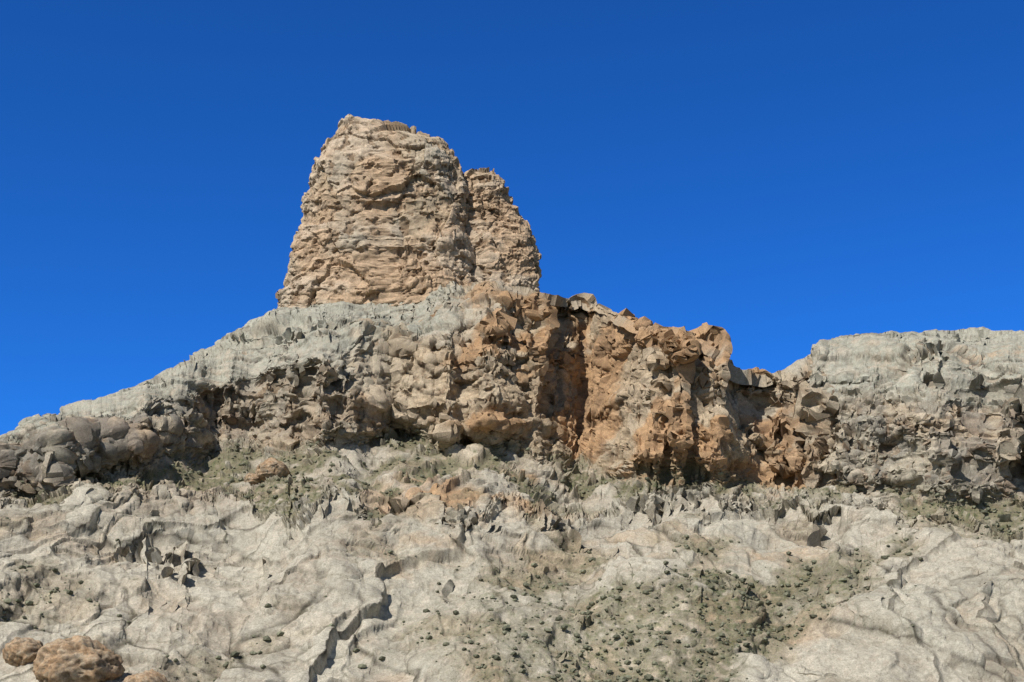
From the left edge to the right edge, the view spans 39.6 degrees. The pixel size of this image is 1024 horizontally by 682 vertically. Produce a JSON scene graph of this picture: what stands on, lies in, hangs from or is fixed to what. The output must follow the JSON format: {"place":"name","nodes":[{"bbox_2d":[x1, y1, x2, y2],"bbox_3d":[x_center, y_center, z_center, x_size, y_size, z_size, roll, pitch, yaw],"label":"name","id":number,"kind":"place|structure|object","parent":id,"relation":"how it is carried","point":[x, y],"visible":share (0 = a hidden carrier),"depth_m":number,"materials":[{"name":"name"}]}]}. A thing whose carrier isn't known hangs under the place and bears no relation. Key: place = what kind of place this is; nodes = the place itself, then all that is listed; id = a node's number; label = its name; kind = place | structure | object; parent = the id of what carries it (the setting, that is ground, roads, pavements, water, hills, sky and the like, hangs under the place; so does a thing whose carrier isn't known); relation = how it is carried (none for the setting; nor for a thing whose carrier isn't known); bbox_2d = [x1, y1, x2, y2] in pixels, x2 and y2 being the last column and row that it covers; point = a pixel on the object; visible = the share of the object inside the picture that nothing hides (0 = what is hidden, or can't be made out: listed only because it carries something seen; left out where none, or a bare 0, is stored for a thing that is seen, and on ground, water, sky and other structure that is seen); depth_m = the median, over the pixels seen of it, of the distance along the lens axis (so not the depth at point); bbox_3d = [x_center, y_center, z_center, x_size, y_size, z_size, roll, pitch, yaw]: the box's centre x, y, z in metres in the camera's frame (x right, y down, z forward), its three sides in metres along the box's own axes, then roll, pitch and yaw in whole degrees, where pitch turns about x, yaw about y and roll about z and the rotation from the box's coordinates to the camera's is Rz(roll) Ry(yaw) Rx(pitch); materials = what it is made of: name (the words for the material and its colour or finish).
{"place":"outdoors","nodes":[
{"label":"outdoors","id":0,"kind":"place"},
{"bbox_2d":[0,281,1023,681],"bbox_3d":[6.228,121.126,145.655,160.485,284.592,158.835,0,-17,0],"label":"mountain terrain","id":1,"kind":"structure","parent":0,"point":[190,577],"depth_m":134.49,"materials":[{"name":"beige stone"}]},
{"bbox_2d":[2,637,42,666],"bbox_3d":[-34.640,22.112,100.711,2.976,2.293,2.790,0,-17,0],"label":"boulder","id":2,"kind":"object","parent":1,"relation":"on","point":[17,651],"visible":0.75,"depth_m":99.70,"materials":[{"name":"beige stone"}]},
{"bbox_2d":[32,635,124,681],"bbox_3d":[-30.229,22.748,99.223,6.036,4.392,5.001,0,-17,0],"label":"boulder","id":3,"kind":"object","parent":1,"relation":"on","point":[76,658],"visible":0.98,"depth_m":97.74,"materials":[{"name":"beige stone"}]},
{"bbox_2d":[123,669,167,681],"bbox_3d":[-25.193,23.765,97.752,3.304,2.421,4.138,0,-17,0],"label":"boulder","id":4,"kind":"object","parent":1,"relation":"on","point":[151,675],"visible":1,"depth_m":96.48,"materials":[{"name":"beige stone"}]},
{"bbox_2d":[244,473,260,485],"bbox_3d":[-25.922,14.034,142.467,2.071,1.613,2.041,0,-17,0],"label":"boulder","id":5,"kind":"object","parent":1,"relation":"on","point":[252,478],"visible":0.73,"depth_m":141.73,"materials":[{"name":"beige stone"}]},
{"bbox_2d":[254,457,290,481],"bbox_3d":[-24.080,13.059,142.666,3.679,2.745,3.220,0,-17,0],"label":"boulder","id":6,"kind":"object","parent":1,"relation":"on","point":[270,466],"visible":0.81,"depth_m":141.51,"materials":[{"name":"beige stone"}]},
{"bbox_2d":[275,114,477,307],"bbox_3d":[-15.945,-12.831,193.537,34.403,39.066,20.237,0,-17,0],"label":"pinnacle","id":7,"kind":"object","parent":1,"relation":"on","point":[384,218],"visible":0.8,"depth_m":188.80,"materials":[{"name":"beige stone"}]},
{"bbox_2d":[462,167,541,291],"bbox_3d":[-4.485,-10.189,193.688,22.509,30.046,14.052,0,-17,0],"label":"pinnacle shoulder","id":8,"kind":"object","parent":1,"relation":"on","point":[498,231],"visible":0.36,"depth_m":191.88},
{"bbox_2d":[1,428,1023,681],"bbox_3d":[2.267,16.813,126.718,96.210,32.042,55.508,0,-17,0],"label":"scrub bushes","id":9,"kind":"object","parent":1,"relation":"on","point":[587,614],"visible":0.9,"depth_m":115.35,"materials":[{"name":"green plant"}]},
{"bbox_2d":[0,0,1023,434],"label":"sky","id":10,"kind":"structure","parent":0,"point":[784,177],"materials":[{"name":"blue"}]}
]}

